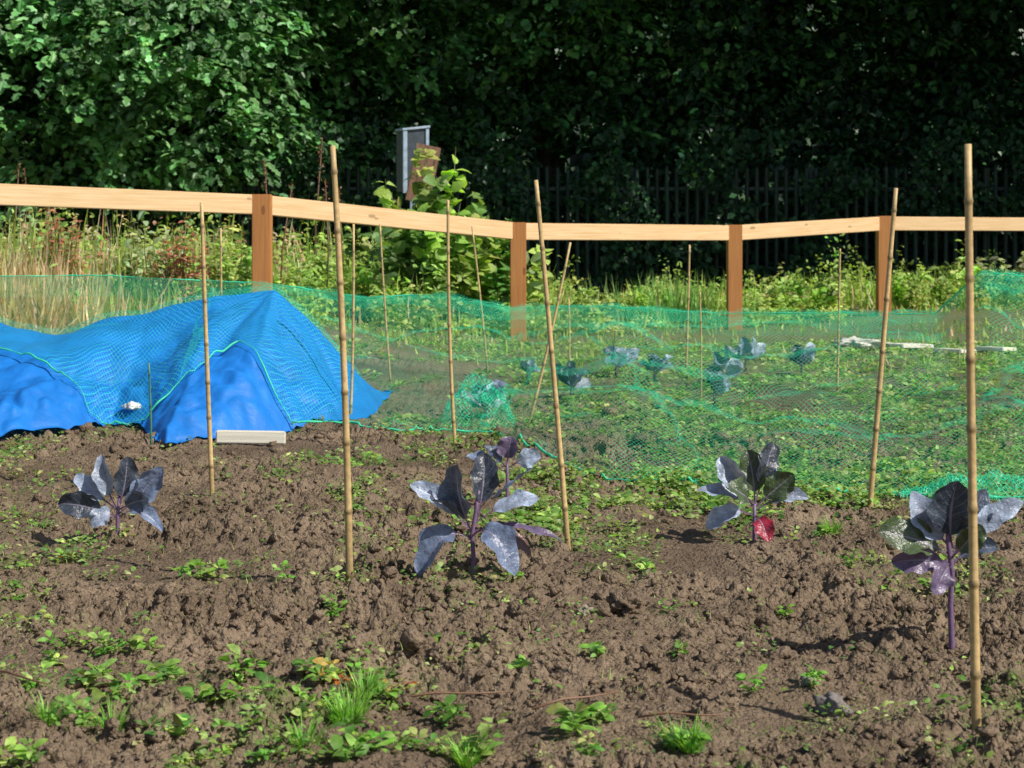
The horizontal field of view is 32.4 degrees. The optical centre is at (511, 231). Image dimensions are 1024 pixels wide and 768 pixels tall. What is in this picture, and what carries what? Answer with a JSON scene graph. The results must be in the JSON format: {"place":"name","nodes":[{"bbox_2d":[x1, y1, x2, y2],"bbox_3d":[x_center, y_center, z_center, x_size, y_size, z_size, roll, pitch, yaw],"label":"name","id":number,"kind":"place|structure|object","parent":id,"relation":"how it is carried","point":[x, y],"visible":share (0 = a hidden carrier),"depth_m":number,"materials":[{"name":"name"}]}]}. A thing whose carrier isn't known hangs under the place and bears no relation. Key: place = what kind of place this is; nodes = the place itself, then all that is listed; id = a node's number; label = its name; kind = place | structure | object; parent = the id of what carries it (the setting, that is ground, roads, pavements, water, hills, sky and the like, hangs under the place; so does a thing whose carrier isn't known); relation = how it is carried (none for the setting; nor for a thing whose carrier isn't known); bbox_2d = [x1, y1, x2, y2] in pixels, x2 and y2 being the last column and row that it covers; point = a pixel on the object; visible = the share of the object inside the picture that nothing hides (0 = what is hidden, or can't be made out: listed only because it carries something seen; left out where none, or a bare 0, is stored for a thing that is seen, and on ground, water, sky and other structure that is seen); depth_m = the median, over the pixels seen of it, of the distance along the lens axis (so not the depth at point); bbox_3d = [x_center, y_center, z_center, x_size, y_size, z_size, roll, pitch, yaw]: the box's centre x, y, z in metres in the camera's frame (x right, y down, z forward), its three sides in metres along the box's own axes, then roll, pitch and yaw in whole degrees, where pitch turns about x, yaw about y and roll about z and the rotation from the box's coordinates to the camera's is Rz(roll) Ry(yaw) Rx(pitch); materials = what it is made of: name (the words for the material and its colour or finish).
{"place":"outdoors","nodes":[
{"label":"outdoors","id":0,"kind":"place"},
{"bbox_2d":[0,0,1023,767],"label":"ground","id":1,"kind":"structure","parent":0,"point":[712,560],"depth_m":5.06,"materials":[{"name":"soil"}]},
{"bbox_2d":[0,736,47,767],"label":"weed seedling","id":2,"kind":"object","parent":1,"relation":"on","point":[21,752],"visible":1,"depth_m":3.42,"materials":[{"name":"green plant"}]},
{"bbox_2d":[7,206,76,271],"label":"tall weed","id":3,"kind":"object","parent":1,"relation":"on","point":[29,216],"visible":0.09,"depth_m":16.02,"materials":[{"name":"green plant"}]},
{"bbox_2d":[19,687,75,724],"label":"grass tuft","id":4,"kind":"object","parent":1,"relation":"on","point":[50,721],"visible":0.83,"depth_m":3.76,"materials":[{"name":"green plant"}]},
{"bbox_2d":[0,0,106,249],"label":"broadleaf tree","id":5,"kind":"object","parent":1,"relation":"on","point":[29,81],"visible":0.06,"depth_m":28.76,"materials":[{"name":"green plant"}]},
{"bbox_2d":[27,207,89,295],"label":"tall weed","id":6,"kind":"object","parent":1,"relation":"on","point":[56,224],"visible":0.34,"depth_m":14.92,"materials":[{"name":"green plant"}]},
{"bbox_2d":[37,627,101,649],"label":"weed seedling","id":7,"kind":"object","parent":1,"relation":"on","point":[83,633],"visible":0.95,"depth_m":4.45,"materials":[{"name":"green plant"}]},
{"bbox_2d":[37,680,113,726],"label":"weed seedling","id":8,"kind":"object","parent":1,"relation":"on","point":[96,696],"visible":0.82,"depth_m":3.80,"materials":[{"name":"green plant"}]},
{"bbox_2d":[59,658,116,690],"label":"weed seedling","id":9,"kind":"object","parent":1,"relation":"on","point":[90,676],"visible":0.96,"depth_m":4.08,"materials":[{"name":"green plant"}]},
{"bbox_2d":[82,629,116,656],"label":"weed seedling","id":10,"kind":"object","parent":1,"relation":"on","point":[103,633],"visible":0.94,"depth_m":4.41,"materials":[{"name":"green plant"}]},
{"bbox_2d":[79,695,140,731],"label":"grass tuft","id":11,"kind":"object","parent":1,"relation":"on","point":[120,719],"visible":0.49,"depth_m":3.77,"materials":[{"name":"green plant"}]},
{"bbox_2d":[58,455,163,537],"bbox_3d":[-1.369,0.934,6.007,0.358,0.343,0.099,0,0,0],"label":"red cabbage plant","id":12,"kind":"object","parent":1,"relation":"on","point":[141,491],"visible":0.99,"depth_m":6.01,"materials":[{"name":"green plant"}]},
{"bbox_2d":[94,672,141,706],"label":"weed seedling","id":13,"kind":"object","parent":1,"relation":"on","point":[118,685],"visible":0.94,"depth_m":3.92,"materials":[{"name":"green plant"}]},
{"bbox_2d":[102,628,166,653],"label":"weed seedling","id":14,"kind":"object","parent":1,"relation":"on","point":[137,641],"visible":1,"depth_m":4.37,"materials":[{"name":"green plant"}]},
{"bbox_2d":[96,210,191,308],"bbox_3d":[-3.261,0.279,15.617,0.859,1.028,0.713,0,0,0],"label":"tall weed","id":15,"kind":"object","parent":1,"relation":"on","point":[129,266],"visible":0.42,"depth_m":15.46,"materials":[{"name":"green plant"}]},
{"bbox_2d":[136,659,186,686],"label":"weed seedling","id":16,"kind":"object","parent":1,"relation":"on","point":[169,664],"visible":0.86,"depth_m":4.14,"materials":[{"name":"green plant"}]},
{"bbox_2d":[134,713,199,741],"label":"weed seedling","id":17,"kind":"object","parent":1,"relation":"on","point":[173,730],"visible":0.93,"depth_m":3.68,"materials":[{"name":"green plant"}]},
{"bbox_2d":[0,0,350,259],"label":"broadleaf tree","id":18,"kind":"object","parent":1,"relation":"on","point":[142,91],"visible":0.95,"depth_m":26.18,"materials":[{"name":"green plant"}]},
{"bbox_2d":[145,212,213,307],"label":"tall weed","id":19,"kind":"object","parent":1,"relation":"on","point":[179,273],"visible":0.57,"depth_m":14.96,"materials":[{"name":"green plant"}]},
{"bbox_2d":[0,290,392,442],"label":"tarpaulin","id":20,"kind":"object","parent":1,"relation":"on","point":[35,394],"visible":0.89,"depth_m":9.53,"materials":[{"name":"blue plastic"}]},
{"bbox_2d":[167,559,229,579],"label":"weed seedling","id":21,"kind":"object","parent":1,"relation":"on","point":[191,564],"visible":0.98,"depth_m":5.28,"materials":[{"name":"green plant"}]},
{"bbox_2d":[200,202,214,493],"bbox_3d":[-1.203,0.524,6.960,0.064,1.282,0.024,0,0,0],"label":"bamboo cane","id":22,"kind":"object","parent":1,"relation":"on","point":[208,409],"visible":0.86,"depth_m":6.95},
{"bbox_2d":[177,679,261,710],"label":"weed seedling","id":23,"kind":"object","parent":1,"relation":"on","point":[188,691],"visible":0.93,"depth_m":3.90,"materials":[{"name":"green plant"}]},
{"bbox_2d":[197,704,279,753],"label":"weed seedling","id":24,"kind":"object","parent":1,"relation":"on","point":[204,734],"visible":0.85,"depth_m":3.69,"materials":[{"name":"green plant"}]},
{"bbox_2d":[199,233,280,296],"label":"tall weed","id":25,"kind":"object","parent":1,"relation":"on","point":[247,265],"visible":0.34,"depth_m":15.54,"materials":[{"name":"green plant"}]},
{"bbox_2d":[217,644,270,684],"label":"weed seedling","id":26,"kind":"object","parent":1,"relation":"on","point":[237,651],"visible":0.98,"depth_m":4.18,"materials":[{"name":"green plant"}]},
{"bbox_2d":[216,430,285,443],"bbox_3d":[-1.279,1.005,8.624,0.342,0.073,0.015,0,0,-3],"label":"wooden plank","id":27,"kind":"object","parent":1,"relation":"on","point":[245,436],"visible":1,"depth_m":8.62,"materials":[{"name":"white wood"}]},
{"bbox_2d":[243,671,285,700],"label":"weed seedling","id":28,"kind":"object","parent":1,"relation":"on","point":[261,675],"visible":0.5,"depth_m":3.96,"materials":[{"name":"green plant"}]},
{"bbox_2d":[244,730,310,762],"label":"weed seedling","id":29,"kind":"object","parent":1,"relation":"on","point":[261,751],"visible":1,"depth_m":3.51,"materials":[{"name":"green plant"}]},
{"bbox_2d":[263,604,291,623],"bbox_3d":[-0.642,1.045,4.758,0.094,0.074,0.109,0,0,-31],"label":"soil clod","id":30,"kind":"object","parent":1,"relation":"on","point":[276,613],"visible":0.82,"depth_m":4.73,"materials":[{"name":"brown soil"}]},
{"bbox_2d":[282,685,324,720],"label":"weed seedling","id":31,"kind":"object","parent":1,"relation":"on","point":[303,695],"visible":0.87,"depth_m":3.85,"materials":[{"name":"green plant"}]},
{"bbox_2d":[273,708,336,751],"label":"grass tuft","id":32,"kind":"object","parent":1,"relation":"on","point":[299,732],"visible":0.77,"depth_m":3.58,"materials":[{"name":"green plant"}]},
{"bbox_2d":[278,240,336,309],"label":"tall weed","id":33,"kind":"object","parent":1,"relation":"on","point":[320,262],"visible":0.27,"depth_m":17.00,"materials":[{"name":"green plant"}]},
{"bbox_2d":[292,657,350,684],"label":"weed seedling","id":34,"kind":"object","parent":1,"relation":"on","point":[332,671],"visible":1,"depth_m":4.10,"materials":[{"name":"green plant"}]},
{"bbox_2d":[101,0,552,262],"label":"broadleaf tree","id":35,"kind":"object","parent":1,"relation":"on","point":[354,40],"visible":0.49,"depth_m":28.18,"materials":[{"name":"green plant"}]},
{"bbox_2d":[299,733,373,761],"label":"weed seedling","id":36,"kind":"object","parent":1,"relation":"on","point":[343,752],"visible":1,"depth_m":3.47,"materials":[{"name":"green plant"}]},
{"bbox_2d":[314,685,367,724],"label":"grass tuft","id":37,"kind":"object","parent":1,"relation":"on","point":[337,718],"visible":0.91,"depth_m":3.88,"materials":[{"name":"green plant"}]},
{"bbox_2d":[330,145,353,583],"bbox_3d":[-0.496,0.445,5.140,0.071,1.395,0.028,0,0,0],"label":"bamboo cane","id":38,"kind":"object","parent":1,"relation":"on","point":[346,443],"visible":0.96,"depth_m":5.13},
{"bbox_2d":[349,224,354,414],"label":"bamboo cane","id":39,"kind":"object","parent":1,"relation":"on","point":[352,338],"visible":0.84,"depth_m":9.75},
{"bbox_2d":[317,250,399,321],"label":"tall weed","id":40,"kind":"object","parent":1,"relation":"on","point":[365,282],"visible":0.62,"depth_m":16.49,"materials":[{"name":"green plant"}]},
{"bbox_2d":[326,679,390,719],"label":"grass tuft","id":41,"kind":"object","parent":1,"relation":"on","point":[358,704],"visible":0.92,"depth_m":3.89,"materials":[{"name":"green plant"}]},
{"bbox_2d":[338,660,398,697],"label":"grass tuft","id":42,"kind":"object","parent":1,"relation":"on","point":[361,681],"visible":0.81,"depth_m":4.04,"materials":[{"name":"green plant"}]},
{"bbox_2d":[332,715,406,752],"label":"weed seedling","id":43,"kind":"object","parent":1,"relation":"on","point":[353,730],"visible":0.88,"depth_m":3.56,"materials":[{"name":"green plant"}]},
{"bbox_2d":[351,662,418,710],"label":"weed seedling","id":44,"kind":"object","parent":1,"relation":"on","point":[391,693],"visible":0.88,"depth_m":4.04,"materials":[{"name":"green plant"}]},
{"bbox_2d":[379,224,391,382],"bbox_3d":[-0.855,0.547,11.954,0.096,1.202,0.020,0,0,0],"label":"bamboo cane","id":45,"kind":"object","parent":1,"relation":"on","point":[387,342],"visible":0.98,"depth_m":11.95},
{"bbox_2d":[343,179,454,282],"bbox_3d":[-1.170,0.172,18.250,1.010,1.438,0.902,0,0,-43],"label":"bramble bush","id":46,"kind":"object","parent":1,"relation":"on","point":[383,193],"visible":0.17,"depth_m":18.15,"materials":[{"name":"green plant"}]},
{"bbox_2d":[395,125,429,208],"bbox_3d":[-1.109,-0.095,19.627,0.330,2.184,0.240,0,0,-25],"label":"metal cabinet","id":47,"kind":"object","parent":1,"relation":"on","point":[409,138],"visible":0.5,"depth_m":19.52,"materials":[{"name":"metal"}]},
{"bbox_2d":[389,143,439,265],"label":"bramble bush","id":48,"kind":"object","parent":1,"relation":"on","point":[417,188],"visible":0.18,"depth_m":18.60,"materials":[{"name":"green plant"}]},
{"bbox_2d":[383,727,459,755],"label":"weed seedling","id":49,"kind":"object","parent":1,"relation":"on","point":[423,734],"visible":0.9,"depth_m":3.59,"materials":[{"name":"green plant"}]},
{"bbox_2d":[405,143,440,200],"bbox_3d":[-0.969,0.027,19.211,0.392,1.992,0.088,0,0,0],"label":"wooden board","id":50,"kind":"object","parent":1,"relation":"on","point":[410,195],"visible":0.35,"depth_m":19.17,"materials":[{"name":"brown wood"}]},
{"bbox_2d":[361,202,504,326],"bbox_3d":[-0.859,0.325,17.660,1.258,1.246,1.331,0,0,-28],"label":"bramble bush","id":51,"kind":"object","parent":1,"relation":"on","point":[428,249],"visible":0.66,"depth_m":17.43,"materials":[{"name":"green plant"}]},
{"bbox_2d":[404,148,486,316],"bbox_3d":[-0.687,0.036,18.302,0.872,1.848,0.792,0,0,0],"label":"bramble bush","id":52,"kind":"object","parent":1,"relation":"on","point":[424,196],"visible":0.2,"depth_m":18.16,"materials":[{"name":"green plant"}]},
{"bbox_2d":[423,694,470,725],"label":"weed seedling","id":53,"kind":"object","parent":1,"relation":"on","point":[450,708],"visible":1,"depth_m":3.86,"materials":[{"name":"green plant"}]},
{"bbox_2d":[446,200,456,444],"bbox_3d":[-0.283,0.501,8.354,0.060,1.305,0.024,0,0,0],"label":"bamboo cane","id":54,"kind":"object","parent":1,"relation":"on","point":[453,420],"visible":0.88,"depth_m":8.35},
{"bbox_2d":[435,728,494,767],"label":"grass tuft","id":55,"kind":"object","parent":1,"relation":"on","point":[465,761],"visible":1,"depth_m":3.50,"materials":[{"name":"green plant"}]},
{"bbox_2d":[454,379,506,418],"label":"red cabbage plant","id":56,"kind":"object","parent":1,"relation":"on","point":[499,383],"visible":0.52,"depth_m":9.85,"materials":[{"name":"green plant"}]},
{"bbox_2d":[458,712,512,760],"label":"weed seedling","id":57,"kind":"object","parent":1,"relation":"on","point":[483,728],"visible":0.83,"depth_m":3.54,"materials":[{"name":"green plant"}]},
{"bbox_2d":[410,453,561,577],"bbox_3d":[-0.069,0.865,5.175,0.446,0.415,0.160,0,0,-12],"label":"red cabbage plant","id":58,"kind":"object","parent":1,"relation":"on","point":[502,540],"visible":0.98,"depth_m":5.18,"materials":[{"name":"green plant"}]},
{"bbox_2d":[466,437,540,496],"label":"red cabbage plant","id":59,"kind":"object","parent":1,"relation":"on","point":[506,447],"visible":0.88,"depth_m":6.83,"materials":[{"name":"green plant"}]},
{"bbox_2d":[466,214,554,332],"bbox_3d":[-0.053,0.427,17.994,0.986,1.214,0.812,0,0,0],"label":"bramble bush","id":60,"kind":"object","parent":1,"relation":"on","point":[496,281],"visible":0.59,"depth_m":17.86,"materials":[{"name":"green plant"}]},
{"bbox_2d":[0,0,1023,304],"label":"background foliage","id":61,"kind":"object","parent":1,"relation":"on","point":[718,130],"visible":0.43,"depth_m":28.19,"materials":[{"name":"green plant"}]},
{"bbox_2d":[0,317,1023,767],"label":"creeping weeds","id":62,"kind":"object","parent":1,"relation":"on","point":[646,481],"visible":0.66,"depth_m":7.56,"materials":[{"name":"green plant"}]},
{"bbox_2d":[0,269,1023,500],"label":"garden netting","id":63,"kind":"object","parent":1,"relation":"on","point":[903,491],"visible":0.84,"depth_m":9.90,"materials":[{"name":"teal plastic"}]},
{"bbox_2d":[0,184,1023,340],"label":"timber fence","id":64,"kind":"object","parent":1,"relation":"on","point":[263,209],"visible":0.81,"depth_m":16.82,"materials":[{"name":"beige wood"}]},
{"bbox_2d":[0,194,1023,336],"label":"verge weeds","id":65,"kind":"object","parent":1,"relation":"on","point":[393,291],"visible":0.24,"depth_m":18.52,"materials":[{"name":"green plant"}]},
{"bbox_2d":[0,164,1023,297],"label":"palisade fence","id":66,"kind":"object","parent":1,"relation":"on","point":[634,173],"visible":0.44,"depth_m":27.39,"materials":[{"name":"metal"}]},
{"bbox_2d":[506,600,535,618],"bbox_3d":[0.022,1.030,4.724,0.056,0.071,0.102,0,0,-37],"label":"soil clod","id":67,"kind":"object","parent":1,"relation":"on","point":[514,609],"visible":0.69,"depth_m":4.72,"materials":[{"name":"brown soil"}]},
{"bbox_2d":[528,242,570,423],"bbox_3d":[0.193,0.614,9.717,0.271,1.116,0.022,0,0,0],"label":"bamboo cane","id":68,"kind":"object","parent":1,"relation":"on","point":[547,347],"visible":0.68,"depth_m":9.71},
{"bbox_2d":[534,180,570,549],"bbox_3d":[0.141,0.509,5.900,0.135,1.367,0.024,0,0,0],"label":"bamboo cane","id":69,"kind":"object","parent":1,"relation":"on","point":[561,465],"visible":0.81,"depth_m":5.89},
{"bbox_2d":[347,0,768,287],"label":"broadleaf tree","id":70,"kind":"object","parent":1,"relation":"on","point":[606,74],"visible":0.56,"depth_m":28.86,"materials":[{"name":"green plant"}]},
{"bbox_2d":[545,700,596,734],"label":"weed seedling","id":71,"kind":"object","parent":1,"relation":"on","point":[566,718],"visible":1,"depth_m":3.69,"materials":[{"name":"green plant"}]},
{"bbox_2d":[555,360,590,399],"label":"red cabbage plant","id":72,"kind":"object","parent":1,"relation":"on","point":[570,383],"visible":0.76,"depth_m":10.99,"materials":[{"name":"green plant"}]},
{"bbox_2d":[572,701,618,724],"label":"weed seedling","id":73,"kind":"object","parent":1,"relation":"on","point":[600,706],"visible":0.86,"depth_m":3.78,"materials":[{"name":"green plant"}]},
{"bbox_2d":[566,292,624,331],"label":"tall weed","id":74,"kind":"object","parent":1,"relation":"on","point":[608,300],"visible":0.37,"depth_m":18.54,"materials":[{"name":"green plant"}]},
{"bbox_2d":[602,346,639,377],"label":"red cabbage plant","id":75,"kind":"object","parent":1,"relation":"on","point":[633,357],"visible":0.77,"depth_m":12.75,"materials":[{"name":"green plant"}]},
{"bbox_2d":[606,588,653,615],"bbox_3d":[0.321,1.027,4.834,0.151,0.090,0.148,0,0,0],"label":"soil clod","id":76,"kind":"object","parent":1,"relation":"on","point":[623,601],"visible":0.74,"depth_m":4.80,"materials":[{"name":"brown soil"}]},
{"bbox_2d":[616,287,675,322],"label":"tall weed","id":77,"kind":"object","parent":1,"relation":"on","point":[630,301],"visible":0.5,"depth_m":19.79,"materials":[{"name":"green plant"}]},
{"bbox_2d":[638,354,673,382],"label":"red cabbage plant","id":78,"kind":"object","parent":1,"relation":"on","point":[666,357],"visible":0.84,"depth_m":12.26,"materials":[{"name":"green plant"}]},
{"bbox_2d":[661,727,711,747],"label":"weed seedling","id":79,"kind":"object","parent":1,"relation":"on","point":[676,744],"visible":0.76,"depth_m":3.61,"materials":[{"name":"green plant"}]},
{"bbox_2d":[657,713,725,753],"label":"grass tuft","id":80,"kind":"object","parent":1,"relation":"on","point":[690,746],"visible":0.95,"depth_m":3.59,"materials":[{"name":"green plant"}]},
{"bbox_2d":[690,698,716,720],"bbox_3d":[0.417,1.051,3.843,0.057,0.069,0.085,0,0,0],"label":"soil clod","id":81,"kind":"object","parent":1,"relation":"on","point":[704,705],"visible":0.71,"depth_m":3.82,"materials":[{"name":"brown soil"}]},
{"bbox_2d":[700,368,730,404],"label":"red cabbage plant","id":82,"kind":"object","parent":1,"relation":"on","point":[716,385],"visible":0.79,"depth_m":10.76,"materials":[{"name":"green plant"}]},
{"bbox_2d":[708,345,742,377],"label":"red cabbage plant","id":83,"kind":"object","parent":1,"relation":"on","point":[736,366],"visible":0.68,"depth_m":12.03,"materials":[{"name":"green plant"}]},
{"bbox_2d":[711,694,739,711],"bbox_3d":[0.476,1.058,3.932,0.078,0.054,0.079,0,0,-18],"label":"soil clod","id":84,"kind":"object","parent":1,"relation":"on","point":[725,701],"visible":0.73,"depth_m":3.92,"materials":[{"name":"brown soil"}]},
{"bbox_2d":[723,337,765,370],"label":"red cabbage plant","id":85,"kind":"object","parent":1,"relation":"on","point":[759,349],"visible":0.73,"depth_m":13.18,"materials":[{"name":"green plant"}]},
{"bbox_2d":[735,664,767,692],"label":"weed seedling","id":86,"kind":"object","parent":1,"relation":"on","point":[761,669],"visible":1,"depth_m":4.02,"materials":[{"name":"green plant"}]},
{"bbox_2d":[697,442,808,541],"bbox_3d":[0.825,0.906,5.973,0.380,0.372,0.126,0,0,-7],"label":"red cabbage plant","id":87,"kind":"object","parent":1,"relation":"on","point":[754,471],"visible":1,"depth_m":5.99,"materials":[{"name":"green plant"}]},
{"bbox_2d":[538,0,975,288],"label":"broadleaf tree","id":88,"kind":"object","parent":1,"relation":"on","point":[758,31],"visible":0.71,"depth_m":28.85,"materials":[{"name":"green plant"}]},
{"bbox_2d":[788,342,815,375],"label":"red cabbage plant","id":89,"kind":"object","parent":1,"relation":"on","point":[798,357],"visible":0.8,"depth_m":12.80,"materials":[{"name":"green plant"}]},
{"bbox_2d":[776,268,846,318],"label":"tall weed","id":90,"kind":"object","parent":1,"relation":"on","point":[830,291],"visible":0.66,"depth_m":20.84,"materials":[{"name":"green plant"}]},
{"bbox_2d":[812,691,852,718],"bbox_3d":[0.721,1.065,3.943,0.086,0.063,0.074,0,0,0],"label":"stone","id":91,"kind":"object","parent":1,"relation":"on","point":[835,700],"visible":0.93,"depth_m":3.93,"materials":[{"name":"grey stone"}]},
{"bbox_2d":[836,249,840,391],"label":"bamboo cane","id":92,"kind":"object","parent":1,"relation":"on","point":[838,321],"visible":0.8,"depth_m":11.58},
{"bbox_2d":[830,336,888,349],"bbox_3d":[3.087,0.982,15.589,0.540,0.125,0.346,0,0,23],"label":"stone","id":93,"kind":"object","parent":1,"relation":"on","point":[846,341],"visible":0.72,"depth_m":15.51,"materials":[{"name":"white stone"}]},
{"bbox_2d":[867,188,897,509],"bbox_3d":[1.399,0.501,6.670,0.128,1.338,0.027,0,0,0],"label":"bamboo cane","id":94,"kind":"object","parent":1,"relation":"on","point":[879,391],"visible":0.91,"depth_m":6.66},
{"bbox_2d":[773,0,1023,278],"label":"broadleaf tree","id":95,"kind":"object","parent":1,"relation":"on","point":[970,21],"visible":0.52,"depth_m":29.13,"materials":[{"name":"green plant"}]},
{"bbox_2d":[891,271,932,306],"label":"tall weed","id":96,"kind":"object","parent":1,"relation":"on","point":[898,289],"visible":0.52,"depth_m":22.15,"materials":[{"name":"green plant"}]},
{"bbox_2d":[911,257,987,304],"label":"tall weed","id":97,"kind":"object","parent":1,"relation":"on","point":[928,277],"visible":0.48,"depth_m":22.71,"materials":[{"name":"green plant"}]},
{"bbox_2d":[878,480,1023,649],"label":"red cabbage plant","id":98,"kind":"object","parent":1,"relation":"on","point":[922,530],"visible":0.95,"depth_m":4.36,"materials":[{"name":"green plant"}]},
{"bbox_2d":[964,144,981,729],"bbox_3d":[0.971,0.498,3.706,0.039,1.367,0.025,0,0,0],"label":"bamboo cane","id":99,"kind":"object","parent":1,"relation":"on","point":[975,674],"visible":0.92,"depth_m":3.70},
{"bbox_2d":[973,251,1023,302],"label":"tall weed","id":100,"kind":"object","parent":1,"relation":"on","point":[1020,259],"visible":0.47,"depth_m":22.75,"materials":[{"name":"green plant"}]},
{"bbox_2d":[0,207,1023,371],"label":"rough grass","id":101,"kind":"structure","parent":0,"point":[9,268],"depth_m":15.86,"materials":[{"name":"green plant"}]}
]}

